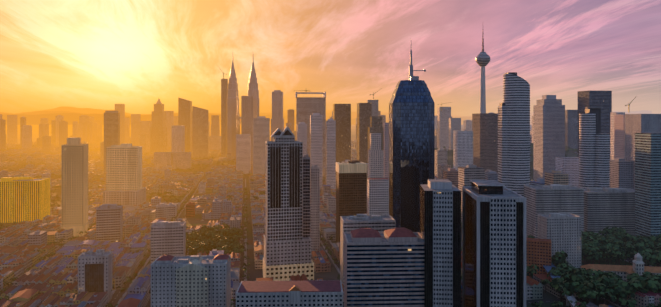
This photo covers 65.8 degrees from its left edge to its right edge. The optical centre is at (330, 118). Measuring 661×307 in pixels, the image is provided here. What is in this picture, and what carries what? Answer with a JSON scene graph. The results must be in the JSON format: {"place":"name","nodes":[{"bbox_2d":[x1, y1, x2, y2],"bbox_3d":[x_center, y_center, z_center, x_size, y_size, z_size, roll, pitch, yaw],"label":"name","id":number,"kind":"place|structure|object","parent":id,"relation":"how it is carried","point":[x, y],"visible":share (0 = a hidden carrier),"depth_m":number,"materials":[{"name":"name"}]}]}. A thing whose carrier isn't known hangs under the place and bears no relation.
{"place":"outdoors","nodes":[
{"label":"outdoors","id":0,"kind":"place"},
{"bbox_2d":[0,111,532,118],"bbox_3d":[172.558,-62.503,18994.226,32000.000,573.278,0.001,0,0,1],"label":"hill","id":1,"kind":"structure","parent":0,"point":[353,115],"depth_m":19020.58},
{"bbox_2d":[2,113,531,124],"bbox_3d":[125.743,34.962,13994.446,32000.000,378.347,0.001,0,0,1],"label":"hill","id":2,"kind":"structure","parent":0,"point":[69,118],"depth_m":14061.30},
{"bbox_2d":[0,125,617,306],"bbox_3d":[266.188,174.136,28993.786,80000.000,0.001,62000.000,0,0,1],"label":"ground","id":3,"kind":"structure","parent":0,"point":[333,274],"depth_m":880.44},
{"bbox_2d":[0,177,49,222],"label":"yellow block","id":4,"kind":"structure","parent":3,"relation":"on","point":[24,199],"depth_m":855.88,"materials":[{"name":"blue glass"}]},
{"bbox_2d":[61,138,88,236],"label":"high-rise building","id":5,"kind":"structure","parent":3,"relation":"on","point":[74,184],"depth_m":752.61,"materials":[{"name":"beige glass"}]},
{"bbox_2d":[78,247,111,302],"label":"office building","id":6,"kind":"structure","parent":3,"relation":"on","point":[94,271],"depth_m":479.90,"materials":[{"name":"concrete"}]},
{"bbox_2d":[96,202,122,242],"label":"apartment building","id":7,"kind":"structure","parent":3,"relation":"on","point":[109,222],"depth_m":702.55,"materials":[{"name":"grey concrete"}]},
{"bbox_2d":[106,144,141,190],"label":"high-rise building","id":8,"kind":"structure","parent":3,"relation":"on","point":[124,167],"depth_m":991.34,"materials":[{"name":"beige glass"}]},
{"bbox_2d":[103,187,145,205],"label":"building podium","id":9,"kind":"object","parent":3,"relation":"on","point":[132,197],"visible":0.81,"depth_m":976.78,"materials":[{"name":"beige concrete"}]},
{"bbox_2d":[156,203,176,221],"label":"building","id":10,"kind":"structure","parent":3,"relation":"on","point":[167,211],"depth_m":851.27,"materials":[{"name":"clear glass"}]},
{"bbox_2d":[151,221,185,263],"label":"white office","id":11,"kind":"structure","parent":3,"relation":"on","point":[168,238],"depth_m":600.86,"materials":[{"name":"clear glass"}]},
{"bbox_2d":[0,141,355,173],"bbox_3d":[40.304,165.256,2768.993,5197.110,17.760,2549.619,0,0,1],"label":"city trees","id":12,"kind":"object","parent":3,"relation":"on","point":[24,164],"visible":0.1,"depth_m":1874.00,"materials":[{"name":"green plant"}]},
{"bbox_2d":[186,202,194,217],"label":"building","id":13,"kind":"structure","parent":3,"relation":"on","point":[190,209],"depth_m":899.14,"materials":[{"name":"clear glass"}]},
{"bbox_2d":[151,254,230,306],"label":"white hotel","id":14,"kind":"structure","parent":3,"relation":"on","point":[193,281],"depth_m":427.47,"materials":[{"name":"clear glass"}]},
{"bbox_2d":[186,224,244,255],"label":"park trees","id":15,"kind":"object","parent":3,"relation":"on","point":[198,242],"visible":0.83,"depth_m":674.57,"materials":[{"name":"green plant"}]},
{"bbox_2d":[227,57,239,156],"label":"twin tower skyscraper","id":16,"kind":"structure","parent":3,"relation":"on","point":[233,123],"depth_m":2178.33,"materials":[{"name":"metal"}]},
{"bbox_2d":[247,62,258,117],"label":"twin tower skyscraper","id":17,"kind":"structure","parent":3,"relation":"on","point":[252,90],"depth_m":2182.44,"materials":[{"name":"metal"}]},
{"bbox_2d":[263,126,313,280],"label":"skyscraper","id":18,"kind":"structure","parent":3,"relation":"on","point":[287,250],"depth_m":539.90,"materials":[{"name":"beige concrete"}]},
{"bbox_2d":[303,149,309,237],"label":"skyscraper","id":19,"kind":"structure","parent":18,"relation":"attached to","point":[306,196],"depth_m":555.84,"materials":[{"name":"grey concrete"}]},
{"bbox_2d":[236,280,342,306],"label":"office building","id":20,"kind":"structure","parent":3,"relation":"on","point":[322,293],"depth_m":397.59,"materials":[{"name":"white concrete"}]},
{"bbox_2d":[311,161,319,250],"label":"building","id":21,"kind":"structure","parent":3,"relation":"on","point":[315,206],"depth_m":635.58,"materials":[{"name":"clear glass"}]},
{"bbox_2d":[0,148,653,306],"bbox_3d":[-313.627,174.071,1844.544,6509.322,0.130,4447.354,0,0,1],"label":"road","id":22,"kind":"structure","parent":3,"relation":"on","point":[118,296],"depth_m":630.58,"materials":[{"name":"grey asphalt"}]},
{"bbox_2d":[7,190,321,277],"bbox_3d":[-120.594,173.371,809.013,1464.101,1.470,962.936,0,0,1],"label":"cars","id":23,"kind":"object","parent":22,"relation":"on","point":[201,220],"visible":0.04,"depth_m":824.90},
{"bbox_2d":[0,79,660,236],"bbox_3d":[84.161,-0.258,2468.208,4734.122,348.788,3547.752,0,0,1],"label":"distant skyscrapers","id":24,"kind":"structure","parent":3,"relation":"on","point":[184,134],"depth_m":1497.34,"materials":[{"name":"grey concrete"}]},
{"bbox_2d":[0,129,660,306],"bbox_3d":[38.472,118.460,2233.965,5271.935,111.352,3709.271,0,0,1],"label":"city blocks","id":25,"kind":"structure","parent":3,"relation":"on","point":[52,281],"depth_m":773.20,"materials":[{"name":"grey concrete"}]},
{"bbox_2d":[0,173,660,306],"bbox_3d":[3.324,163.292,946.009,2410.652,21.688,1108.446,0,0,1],"label":"city trees","id":26,"kind":"object","parent":3,"relation":"on","point":[593,294],"visible":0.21,"depth_m":509.79,"materials":[{"name":"green plant"}]},
{"bbox_2d":[0,187,660,306],"bbox_3d":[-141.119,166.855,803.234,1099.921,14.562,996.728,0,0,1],"label":"street trees","id":27,"kind":"object","parent":3,"relation":"on","point":[129,278],"visible":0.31,"depth_m":633.98,"materials":[{"name":"green plant"}]},
{"bbox_2d":[340,214,394,284],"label":"office building","id":28,"kind":"structure","parent":3,"relation":"on","point":[378,223],"depth_m":519.62,"materials":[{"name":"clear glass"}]},
{"bbox_2d":[344,228,423,306],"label":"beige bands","id":29,"kind":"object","parent":3,"relation":"on","point":[385,268],"visible":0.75,"depth_m":426.80,"materials":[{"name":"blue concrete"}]},
{"bbox_2d":[389,50,434,232],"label":"skyscraper","id":30,"kind":"structure","parent":3,"relation":"on","point":[411,136],"depth_m":554.49,"materials":[{"name":"blue glass"}]},
{"bbox_2d":[420,179,525,306],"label":"twin high-rise buildings","id":31,"kind":"structure","parent":3,"relation":"on","point":[493,243],"depth_m":419.93,"materials":[{"name":"white concrete"}]},
{"bbox_2d":[498,72,529,196],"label":"tower curved bands","id":32,"kind":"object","parent":3,"relation":"on","point":[514,141],"visible":0.67,"depth_m":756.54,"materials":[{"name":"concrete"}]},
{"bbox_2d":[526,238,550,275],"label":"brick building","id":33,"kind":"structure","parent":3,"relation":"on","point":[538,252],"depth_m":557.68,"materials":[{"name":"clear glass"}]},
{"bbox_2d":[524,184,583,238],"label":"building","id":34,"kind":"structure","parent":3,"relation":"on","point":[547,199],"depth_m":715.98,"materials":[{"name":"concrete"}]},
{"bbox_2d":[538,209,580,267],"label":"white block","id":35,"kind":"structure","parent":3,"relation":"on","point":[561,230],"depth_m":595.46,"materials":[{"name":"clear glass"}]},
{"bbox_2d":[543,263,576,306],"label":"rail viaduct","id":36,"kind":"object","parent":3,"relation":"on","point":[567,297],"visible":0.4,"depth_m":475.95,"materials":[{"name":"concrete"}]},
{"bbox_2d":[579,107,609,188],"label":"skyscraper","id":37,"kind":"structure","parent":3,"relation":"on","point":[594,156],"depth_m":800.06,"materials":[{"name":"concrete"}]},
{"bbox_2d":[547,226,660,305],"bbox_3d":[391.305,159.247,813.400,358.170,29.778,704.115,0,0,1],"label":"trees","id":38,"kind":"object","parent":3,"relation":"on","point":[616,243],"visible":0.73,"depth_m":540.92,"materials":[{"name":"green plant"}]},
{"bbox_2d":[584,186,634,235],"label":"office building","id":39,"kind":"structure","parent":3,"relation":"on","point":[604,207],"depth_m":754.45,"materials":[{"name":"concrete"}]},
{"bbox_2d":[580,253,660,281],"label":"orange colonial roof","id":40,"kind":"structure","parent":3,"relation":"on","point":[637,267],"depth_m":541.86,"materials":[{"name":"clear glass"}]},
{"bbox_2d":[0,0,660,115],"label":"sky","id":41,"kind":"structure","parent":0,"point":[94,54],"materials":[{"name":"orange"}]},
{"bbox_2d":[22,107,651,115],"bbox_3d":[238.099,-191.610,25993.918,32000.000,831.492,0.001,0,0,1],"label":"hill","id":42,"kind":"structure","parent":0,"point":[87,110],"depth_m":26107.08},
{"bbox_2d":[336,160,366,241],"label":"brown tower","id":43,"kind":"structure","parent":0,"point":[351,187],"depth_m":697.89,"materials":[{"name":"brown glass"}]},
{"bbox_2d":[170,195,660,266],"bbox_3d":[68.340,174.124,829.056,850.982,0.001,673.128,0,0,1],"label":"field grass","id":44,"kind":"structure","parent":0,"point":[603,261],"depth_m":622.01,"materials":[{"name":"green plant"}]},
{"bbox_2d":[447,143,577,180],"bbox_3d":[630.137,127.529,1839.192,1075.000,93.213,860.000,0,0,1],"label":"bukit nanas hill","id":45,"kind":"structure","parent":0,"point":[450,159],"depth_m":1724.47,"materials":[{"name":"green plant"}]},
{"bbox_2d":[475,33,489,112],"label":"telecommunications tower","id":46,"kind":"structure","parent":45,"relation":"on","point":[482,58],"depth_m":1712.77,"materials":[{"name":"concrete"}]},
{"bbox_2d":[435,138,577,178],"bbox_3d":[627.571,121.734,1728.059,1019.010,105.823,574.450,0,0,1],"label":"bukit nanas trees","id":47,"kind":"object","parent":45,"relation":"on","point":[568,150],"visible":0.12,"depth_m":1765.87,"materials":[{"name":"green plant"}]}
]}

